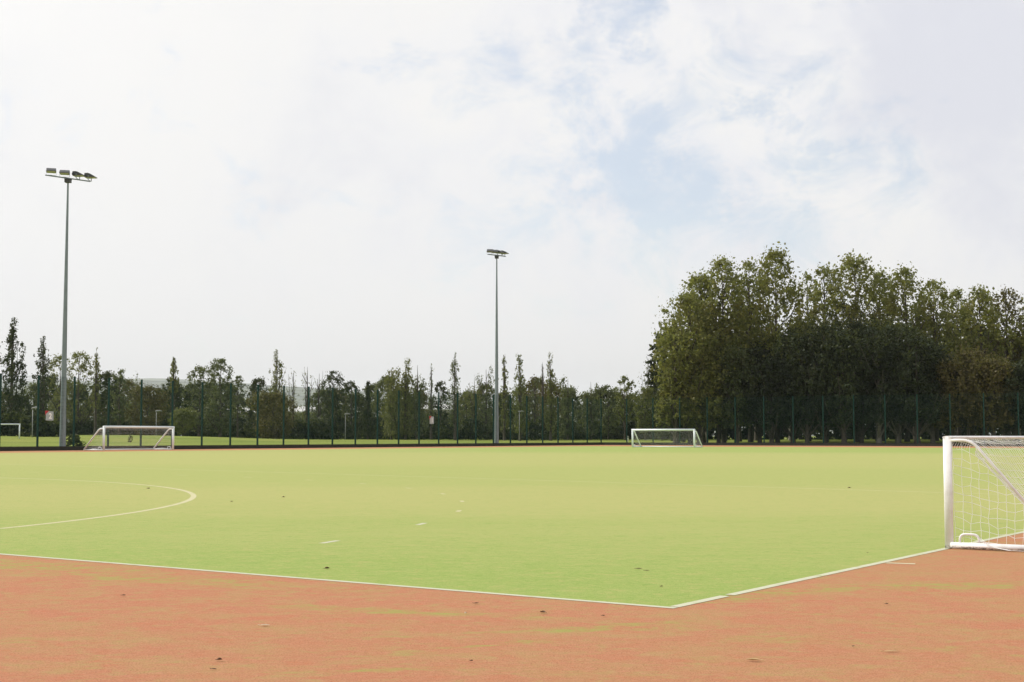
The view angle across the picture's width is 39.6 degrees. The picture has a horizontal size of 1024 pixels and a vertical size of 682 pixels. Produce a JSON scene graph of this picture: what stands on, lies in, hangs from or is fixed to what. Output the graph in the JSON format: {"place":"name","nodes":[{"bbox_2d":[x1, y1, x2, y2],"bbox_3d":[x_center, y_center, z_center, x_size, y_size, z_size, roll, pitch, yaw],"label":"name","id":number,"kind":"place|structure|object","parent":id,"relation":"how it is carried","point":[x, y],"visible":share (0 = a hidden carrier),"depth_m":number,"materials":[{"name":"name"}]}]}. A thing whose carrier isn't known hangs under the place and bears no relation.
{"place":"outdoors","nodes":[
{"label":"outdoors","id":0,"kind":"place"},
{"bbox_2d":[2,378,996,435],"bbox_3d":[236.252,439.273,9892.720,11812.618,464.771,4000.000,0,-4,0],"label":"hills","id":1,"kind":"structure","parent":0,"point":[161,381],"depth_m":9570.41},
{"bbox_2d":[0,446,1023,606],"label":"pitch","id":2,"kind":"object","parent":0,"point":[594,534],"visible":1,"depth_m":14.90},
{"bbox_2d":[0,478,195,528],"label":"circle line","id":3,"kind":"object","parent":2,"relation":"on","point":[193,495],"visible":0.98,"depth_m":16.15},
{"bbox_2d":[0,553,677,607],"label":"side line","id":4,"kind":"object","parent":2,"relation":"on","point":[358,582],"visible":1,"depth_m":7.72,"materials":[{"name":"paint"}]},
{"bbox_2d":[631,429,702,446],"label":"football goal","id":5,"kind":"object","parent":2,"relation":"on","point":[673,430],"visible":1,"depth_m":101.77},
{"bbox_2d":[725,531,1023,594],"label":"goal line","id":6,"kind":"object","parent":2,"relation":"on","point":[800,579],"visible":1,"depth_m":8.52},
{"bbox_2d":[0,445,1023,681],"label":"run off","id":7,"kind":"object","parent":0,"point":[952,615],"visible":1,"depth_m":5.89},
{"bbox_2d":[83,426,174,450],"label":"football goal","id":8,"kind":"object","parent":7,"relation":"on","point":[138,427],"visible":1,"depth_m":81.28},
{"bbox_2d":[942,436,1023,550],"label":"football goal","id":9,"kind":"object","parent":7,"relation":"on","point":[948,458],"visible":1,"depth_m":10.12,"materials":[{"name":"metal"}]},
{"bbox_2d":[0,435,1023,448],"bbox_3d":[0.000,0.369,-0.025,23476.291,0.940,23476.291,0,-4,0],"label":"ground","id":10,"kind":"structure","parent":0,"point":[186,440],"depth_m":122.62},
{"bbox_2d":[1,411,29,435],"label":"shrub","id":11,"kind":"object","parent":10,"relation":"on","point":[12,420],"visible":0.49,"depth_m":113.08,"materials":[{"name":"green plant"}]},
{"bbox_2d":[0,317,33,416],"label":"poplar tree","id":12,"kind":"object","parent":10,"relation":"on","point":[11,337],"visible":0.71,"depth_m":148.13,"materials":[{"name":"green plant"}]},
{"bbox_2d":[17,412,50,436],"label":"shrub","id":13,"kind":"object","parent":10,"relation":"on","point":[41,426],"visible":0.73,"depth_m":112.25,"materials":[{"name":"green plant"}]},
{"bbox_2d":[31,336,58,422],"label":"poplar tree","id":14,"kind":"object","parent":10,"relation":"on","point":[42,367],"visible":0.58,"depth_m":151.85,"materials":[{"name":"green plant"}]},
{"bbox_2d":[45,353,74,421],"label":"tree","id":15,"kind":"object","parent":10,"relation":"on","point":[51,364],"visible":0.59,"depth_m":171.78,"materials":[{"name":"green plant"}]},
{"bbox_2d":[45,168,96,450],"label":"floodlight mast","id":16,"kind":"object","parent":10,"relation":"on","point":[76,174],"visible":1,"depth_m":79.46,"materials":[{"name":"grey metal"}]},
{"bbox_2d":[54,350,99,431],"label":"tree","id":17,"kind":"object","parent":10,"relation":"on","point":[80,368],"visible":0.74,"depth_m":169.83,"materials":[{"name":"green plant"}]},
{"bbox_2d":[66,383,93,422],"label":"bushy tree","id":18,"kind":"object","parent":10,"relation":"on","point":[82,397],"visible":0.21,"depth_m":177.64,"materials":[{"name":"green plant"}]},
{"bbox_2d":[90,347,101,434],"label":"poplar tree","id":19,"kind":"object","parent":10,"relation":"on","point":[96,377],"visible":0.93,"depth_m":159.81,"materials":[{"name":"green plant"}]},
{"bbox_2d":[86,370,123,429],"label":"tree","id":20,"kind":"object","parent":10,"relation":"on","point":[106,375],"visible":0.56,"depth_m":164.41,"materials":[{"name":"green plant"}]},
{"bbox_2d":[98,419,142,434],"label":"shrub","id":21,"kind":"object","parent":10,"relation":"on","point":[131,431],"visible":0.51,"depth_m":163.80,"materials":[{"name":"green plant"}]},
{"bbox_2d":[110,368,132,434],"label":"tree","id":22,"kind":"object","parent":10,"relation":"on","point":[120,410],"visible":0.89,"depth_m":157.81,"materials":[{"name":"green plant"}]},
{"bbox_2d":[116,383,169,434],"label":"tree","id":23,"kind":"object","parent":10,"relation":"on","point":[154,404],"visible":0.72,"depth_m":159.28,"materials":[{"name":"green plant"}]},
{"bbox_2d":[160,377,182,435],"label":"tree","id":24,"kind":"object","parent":10,"relation":"on","point":[178,404],"visible":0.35,"depth_m":165.68,"materials":[{"name":"green plant"}]},
{"bbox_2d":[167,407,198,435],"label":"tree","id":25,"kind":"object","parent":10,"relation":"on","point":[183,413],"visible":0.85,"depth_m":149.27,"materials":[{"name":"green plant"}]},
{"bbox_2d":[180,364,217,436],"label":"tree","id":26,"kind":"object","parent":10,"relation":"on","point":[198,381],"visible":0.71,"depth_m":161.55,"materials":[{"name":"green plant"}]},
{"bbox_2d":[193,413,239,437],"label":"shrub","id":27,"kind":"object","parent":10,"relation":"on","point":[212,432],"visible":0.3,"depth_m":166.62,"materials":[{"name":"green plant"}]},
{"bbox_2d":[203,357,240,436],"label":"tree","id":28,"kind":"object","parent":10,"relation":"on","point":[214,367],"visible":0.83,"depth_m":159.56,"materials":[{"name":"green plant"}]},
{"bbox_2d":[231,375,249,437],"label":"tree","id":29,"kind":"object","parent":10,"relation":"on","point":[240,381],"visible":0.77,"depth_m":162.84,"materials":[{"name":"green plant"}]},
{"bbox_2d":[238,375,271,437],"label":"tree","id":30,"kind":"object","parent":10,"relation":"on","point":[259,381],"visible":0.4,"depth_m":164.49,"materials":[{"name":"green plant"}]},
{"bbox_2d":[245,389,300,437],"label":"tree","id":31,"kind":"object","parent":10,"relation":"on","point":[263,413],"visible":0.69,"depth_m":151.18,"materials":[{"name":"green plant"}]},
{"bbox_2d":[268,349,288,437],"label":"poplar tree","id":32,"kind":"object","parent":10,"relation":"on","point":[276,373],"visible":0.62,"depth_m":159.94,"materials":[{"name":"green plant"}]},
{"bbox_2d":[278,418,317,438],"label":"shrub","id":33,"kind":"object","parent":10,"relation":"on","point":[296,435],"visible":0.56,"depth_m":163.36,"materials":[{"name":"green plant"}]},
{"bbox_2d":[0,373,601,450],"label":"wire fence","id":34,"kind":"object","parent":10,"relation":"on","point":[570,422],"visible":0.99,"depth_m":95.25,"materials":[{"name":"green metal"}]},
{"bbox_2d":[300,416,336,439],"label":"shrub","id":35,"kind":"object","parent":10,"relation":"on","point":[322,425],"visible":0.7,"depth_m":163.49,"materials":[{"name":"green plant"}]},
{"bbox_2d":[304,387,343,438],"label":"bushy tree","id":36,"kind":"object","parent":10,"relation":"on","point":[313,414],"visible":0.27,"depth_m":175.79,"materials":[{"name":"green plant"}]},
{"bbox_2d":[319,371,347,422],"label":"tree","id":37,"kind":"object","parent":10,"relation":"on","point":[331,376],"visible":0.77,"depth_m":164.66,"materials":[{"name":"green plant"}]},
{"bbox_2d":[316,415,358,439],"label":"shrub","id":38,"kind":"object","parent":10,"relation":"on","point":[339,428],"visible":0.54,"depth_m":165.13,"materials":[{"name":"green plant"}]},
{"bbox_2d":[338,380,363,434],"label":"tree","id":39,"kind":"object","parent":10,"relation":"on","point":[351,386],"visible":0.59,"depth_m":169.61,"materials":[{"name":"green plant"}]},
{"bbox_2d":[362,381,374,431],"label":"tree","id":40,"kind":"object","parent":10,"relation":"on","point":[367,411],"visible":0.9,"depth_m":164.72,"materials":[{"name":"green plant"}]},
{"bbox_2d":[356,383,384,431],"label":"bushy tree","id":41,"kind":"object","parent":10,"relation":"on","point":[363,399],"visible":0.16,"depth_m":180.19,"materials":[{"name":"green plant"}]},
{"bbox_2d":[369,374,401,421],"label":"bushy tree","id":42,"kind":"object","parent":10,"relation":"on","point":[380,383],"visible":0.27,"depth_m":175.81,"materials":[{"name":"green plant"}]},
{"bbox_2d":[380,366,411,439],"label":"tree","id":43,"kind":"object","parent":10,"relation":"on","point":[388,421],"visible":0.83,"depth_m":159.56,"materials":[{"name":"green plant"}]},
{"bbox_2d":[399,359,416,439],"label":"tree","id":44,"kind":"object","parent":10,"relation":"on","point":[407,397],"visible":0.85,"depth_m":160.65,"materials":[{"name":"green plant"}]},
{"bbox_2d":[406,365,428,439],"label":"tree","id":45,"kind":"object","parent":10,"relation":"on","point":[418,386],"visible":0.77,"depth_m":161.62,"materials":[{"name":"green plant"}]},
{"bbox_2d":[432,381,450,439],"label":"tree","id":46,"kind":"object","parent":10,"relation":"on","point":[441,389],"visible":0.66,"depth_m":167.62,"materials":[{"name":"green plant"}]},
{"bbox_2d":[435,417,466,439],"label":"shrub","id":47,"kind":"object","parent":10,"relation":"on","point":[446,421],"visible":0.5,"depth_m":165.02,"materials":[{"name":"green plant"}]},
{"bbox_2d":[447,353,464,439],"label":"poplar tree","id":48,"kind":"object","parent":10,"relation":"on","point":[455,387],"visible":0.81,"depth_m":159.86,"materials":[{"name":"green plant"}]},
{"bbox_2d":[448,416,486,439],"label":"shrub","id":49,"kind":"object","parent":10,"relation":"on","point":[471,420],"visible":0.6,"depth_m":164.66,"materials":[{"name":"green plant"}]},
{"bbox_2d":[474,366,494,439],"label":"tree","id":50,"kind":"object","parent":10,"relation":"on","point":[486,395],"visible":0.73,"depth_m":165.94,"materials":[{"name":"green plant"}]},
{"bbox_2d":[487,249,508,442],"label":"floodlight mast","id":51,"kind":"object","parent":10,"relation":"on","point":[496,426],"visible":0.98,"depth_m":114.57,"materials":[{"name":"grey metal"}]},
{"bbox_2d":[498,355,511,439],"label":"poplar tree","id":52,"kind":"object","parent":10,"relation":"on","point":[504,386],"visible":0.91,"depth_m":161.86,"materials":[{"name":"green plant"}]},
{"bbox_2d":[509,354,531,440],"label":"poplar tree","id":53,"kind":"object","parent":10,"relation":"on","point":[519,405],"visible":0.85,"depth_m":159.81,"materials":[{"name":"green plant"}]},
{"bbox_2d":[509,418,544,439],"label":"shrub","id":54,"kind":"object","parent":10,"relation":"on","point":[534,426],"visible":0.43,"depth_m":163.83,"materials":[{"name":"green plant"}]},
{"bbox_2d":[528,376,541,434],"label":"tree","id":55,"kind":"object","parent":10,"relation":"on","point":[535,417],"visible":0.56,"depth_m":167.75,"materials":[{"name":"green plant"}]},
{"bbox_2d":[522,374,548,438],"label":"bushy tree","id":56,"kind":"object","parent":10,"relation":"on","point":[531,383],"visible":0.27,"depth_m":183.00,"materials":[{"name":"green plant"}]},
{"bbox_2d":[533,379,564,434],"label":"bushy tree","id":57,"kind":"object","parent":10,"relation":"on","point":[557,392],"visible":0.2,"depth_m":176.41,"materials":[{"name":"green plant"}]},
{"bbox_2d":[543,351,559,440],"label":"poplar tree","id":58,"kind":"object","parent":10,"relation":"on","point":[550,395],"visible":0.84,"depth_m":159.75,"materials":[{"name":"green plant"}]},
{"bbox_2d":[556,374,578,439],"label":"tree","id":59,"kind":"object","parent":10,"relation":"on","point":[567,401],"visible":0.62,"depth_m":162.58,"materials":[{"name":"green plant"}]},
{"bbox_2d":[556,385,585,420],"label":"bushy tree","id":60,"kind":"object","parent":10,"relation":"on","point":[577,406],"visible":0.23,"depth_m":180.38,"materials":[{"name":"green plant"}]},
{"bbox_2d":[577,383,602,439],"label":"tree","id":61,"kind":"object","parent":10,"relation":"on","point":[591,424],"visible":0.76,"depth_m":163.54,"materials":[{"name":"green plant"}]},
{"bbox_2d":[596,384,616,439],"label":"tree","id":62,"kind":"object","parent":10,"relation":"on","point":[604,423],"visible":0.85,"depth_m":165.56,"materials":[{"name":"green plant"}]},
{"bbox_2d":[592,420,623,439],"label":"shrub","id":63,"kind":"object","parent":10,"relation":"on","point":[617,433],"visible":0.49,"depth_m":167.41,"materials":[{"name":"green plant"}]},
{"bbox_2d":[612,375,640,439],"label":"tree","id":64,"kind":"object","parent":10,"relation":"on","point":[627,388],"visible":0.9,"depth_m":159.73,"materials":[{"name":"green plant"}]},
{"bbox_2d":[611,416,646,439],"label":"shrub","id":65,"kind":"object","parent":10,"relation":"on","point":[632,421],"visible":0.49,"depth_m":168.12,"materials":[{"name":"green plant"}]},
{"bbox_2d":[632,386,656,438],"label":"tree","id":66,"kind":"object","parent":10,"relation":"on","point":[642,401],"visible":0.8,"depth_m":157.42,"materials":[{"name":"green plant"}]},
{"bbox_2d":[643,390,668,439],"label":"tree","id":67,"kind":"object","parent":10,"relation":"on","point":[661,433],"visible":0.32,"depth_m":155.51,"materials":[{"name":"green plant"}]},
{"bbox_2d":[637,329,711,439],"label":"back tree","id":68,"kind":"object","parent":10,"relation":"on","point":[655,384],"visible":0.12,"depth_m":163.23,"materials":[{"name":"green plant"}]},
{"bbox_2d":[650,323,702,441],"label":"grove tree","id":69,"kind":"object","parent":10,"relation":"on","point":[676,385],"visible":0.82,"depth_m":132.32,"materials":[{"name":"green plant"}]},
{"bbox_2d":[651,286,733,441],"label":"grove tree","id":70,"kind":"object","parent":10,"relation":"on","point":[684,300],"visible":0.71,"depth_m":132.78,"materials":[{"name":"green plant"}]},
{"bbox_2d":[659,267,735,442],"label":"grove tree","id":71,"kind":"object","parent":10,"relation":"on","point":[693,282],"visible":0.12,"depth_m":137.92,"materials":[{"name":"green plant"}]},
{"bbox_2d":[672,352,726,442],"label":"understorey tree","id":72,"kind":"object","parent":10,"relation":"on","point":[698,421],"visible":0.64,"depth_m":132.29,"materials":[{"name":"green plant"}]},
{"bbox_2d":[690,333,748,442],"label":"understorey tree","id":73,"kind":"object","parent":10,"relation":"on","point":[715,353],"visible":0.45,"depth_m":133.13,"materials":[{"name":"green plant"}]},
{"bbox_2d":[684,255,759,442],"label":"grove tree","id":74,"kind":"object","parent":10,"relation":"on","point":[735,316],"visible":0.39,"depth_m":135.55,"materials":[{"name":"green plant"}]},
{"bbox_2d":[707,338,761,442],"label":"understorey tree","id":75,"kind":"object","parent":10,"relation":"on","point":[738,371],"visible":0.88,"depth_m":132.15,"materials":[{"name":"green plant"}]},
{"bbox_2d":[727,256,779,441],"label":"grove tree","id":76,"kind":"object","parent":10,"relation":"on","point":[749,269],"visible":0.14,"depth_m":140.85,"materials":[{"name":"green plant"}]},
{"bbox_2d":[725,338,786,442],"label":"understorey tree","id":77,"kind":"object","parent":10,"relation":"on","point":[760,354],"visible":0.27,"depth_m":133.79,"materials":[{"name":"green plant"}]},
{"bbox_2d":[745,353,792,442],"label":"understorey tree","id":78,"kind":"object","parent":10,"relation":"on","point":[767,366],"visible":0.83,"depth_m":131.11,"materials":[{"name":"green plant"}]},
{"bbox_2d":[731,241,815,442],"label":"grove tree","id":79,"kind":"object","parent":10,"relation":"on","point":[765,281],"visible":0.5,"depth_m":134.72,"materials":[{"name":"green plant"}]},
{"bbox_2d":[761,323,819,442],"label":"understorey tree","id":80,"kind":"object","parent":10,"relation":"on","point":[792,342],"visible":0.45,"depth_m":131.48,"materials":[{"name":"green plant"}]},
{"bbox_2d":[788,269,822,440],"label":"grove tree","id":81,"kind":"object","parent":10,"relation":"on","point":[809,278],"visible":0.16,"depth_m":143.25,"materials":[{"name":"green plant"}]},
{"bbox_2d":[780,339,839,442],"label":"understorey tree","id":82,"kind":"object","parent":10,"relation":"on","point":[805,410],"visible":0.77,"depth_m":130.09,"materials":[{"name":"green plant"}]},
{"bbox_2d":[601,393,1023,446],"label":"wire fence","id":83,"kind":"object","parent":10,"relation":"on","point":[854,443],"visible":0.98,"depth_m":117.14,"materials":[{"name":"green metal"}]},
{"bbox_2d":[791,315,850,442],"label":"understorey tree","id":84,"kind":"object","parent":10,"relation":"on","point":[815,336],"visible":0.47,"depth_m":130.50,"materials":[{"name":"green plant"}]},
{"bbox_2d":[795,421,852,439],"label":"back tree","id":85,"kind":"object","parent":10,"relation":"on","point":[820,437],"visible":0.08,"depth_m":157.60,"materials":[{"name":"green plant"}]},
{"bbox_2d":[802,262,851,441],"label":"grove tree","id":86,"kind":"object","parent":10,"relation":"on","point":[826,273],"visible":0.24,"depth_m":138.30,"materials":[{"name":"green plant"}]},
{"bbox_2d":[807,324,873,442],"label":"understorey tree","id":87,"kind":"object","parent":10,"relation":"on","point":[846,416],"visible":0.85,"depth_m":129.05,"materials":[{"name":"green plant"}]},
{"bbox_2d":[813,249,896,441],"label":"grove tree","id":88,"kind":"object","parent":10,"relation":"on","point":[860,279],"visible":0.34,"depth_m":136.00,"materials":[{"name":"green plant"}]},
{"bbox_2d":[828,307,903,442],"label":"understorey tree","id":89,"kind":"object","parent":10,"relation":"on","point":[857,326],"visible":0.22,"depth_m":130.71,"materials":[{"name":"green plant"}]},
{"bbox_2d":[840,324,919,442],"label":"understorey tree","id":90,"kind":"object","parent":10,"relation":"on","point":[877,339],"visible":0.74,"depth_m":128.34,"materials":[{"name":"green plant"}]},
{"bbox_2d":[860,265,901,439],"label":"grove tree","id":91,"kind":"object","parent":10,"relation":"on","point":[869,315],"visible":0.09,"depth_m":142.23,"materials":[{"name":"green plant"}]},
{"bbox_2d":[864,421,926,439],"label":"back tree","id":92,"kind":"object","parent":10,"relation":"on","point":[873,429],"visible":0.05,"depth_m":161.40,"materials":[{"name":"green plant"}]},
{"bbox_2d":[858,312,936,442],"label":"understorey tree","id":93,"kind":"object","parent":10,"relation":"on","point":[899,332],"visible":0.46,"depth_m":129.61,"materials":[{"name":"green plant"}]},
{"bbox_2d":[876,261,936,441],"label":"grove tree","id":94,"kind":"object","parent":10,"relation":"on","point":[919,308],"visible":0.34,"depth_m":136.72,"materials":[{"name":"green plant"}]},
{"bbox_2d":[881,326,953,443],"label":"understorey tree","id":95,"kind":"object","parent":10,"relation":"on","point":[914,347],"visible":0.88,"depth_m":127.45,"materials":[{"name":"green plant"}]},
{"bbox_2d":[908,278,959,440],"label":"grove tree","id":96,"kind":"object","parent":10,"relation":"on","point":[937,331],"visible":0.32,"depth_m":138.67,"materials":[{"name":"green plant"}]},
{"bbox_2d":[906,335,964,442],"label":"understorey tree","id":97,"kind":"object","parent":10,"relation":"on","point":[932,428],"visible":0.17,"depth_m":128.93,"materials":[{"name":"green plant"}]},
{"bbox_2d":[920,349,988,442],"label":"understorey tree","id":98,"kind":"object","parent":10,"relation":"on","point":[956,366],"visible":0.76,"depth_m":127.30,"materials":[{"name":"green plant"}]},
{"bbox_2d":[938,286,979,434],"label":"grove tree","id":99,"kind":"object","parent":10,"relation":"on","point":[957,294],"visible":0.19,"depth_m":144.12,"materials":[{"name":"green plant"}]},
{"bbox_2d":[950,339,1002,442],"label":"understorey tree","id":100,"kind":"object","parent":10,"relation":"on","point":[969,356],"visible":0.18,"depth_m":129.72,"materials":[{"name":"green plant"}]},
{"bbox_2d":[948,282,1016,441],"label":"grove tree","id":101,"kind":"object","parent":10,"relation":"on","point":[971,305],"visible":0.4,"depth_m":133.73,"materials":[{"name":"green plant"}]},
{"bbox_2d":[959,350,1020,442],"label":"understorey tree","id":102,"kind":"object","parent":10,"relation":"on","point":[990,371],"visible":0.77,"depth_m":126.91,"materials":[{"name":"green plant"}]},
{"bbox_2d":[983,284,1023,440],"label":"grove tree","id":103,"kind":"object","parent":10,"relation":"on","point":[1009,306],"visible":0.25,"depth_m":136.84,"materials":[{"name":"green plant"}]},
{"bbox_2d":[987,354,1023,442],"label":"understorey tree","id":104,"kind":"object","parent":10,"relation":"on","point":[1014,428],"visible":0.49,"depth_m":127.16,"materials":[{"name":"green plant"}]},
{"bbox_2d":[1000,352,1023,430],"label":"understorey tree","id":105,"kind":"object","parent":10,"relation":"on","point":[1014,408],"visible":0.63,"depth_m":126.83,"materials":[{"name":"green plant"}]},
{"bbox_2d":[1007,298,1023,363],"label":"grove tree","id":106,"kind":"object","parent":10,"relation":"on","point":[1020,340],"visible":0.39,"depth_m":135.25,"materials":[{"name":"green plant"}]},
{"bbox_2d":[0,0,1023,403],"label":"sky","id":107,"kind":"structure","parent":0,"point":[326,185],"materials":[{"name":"white"}]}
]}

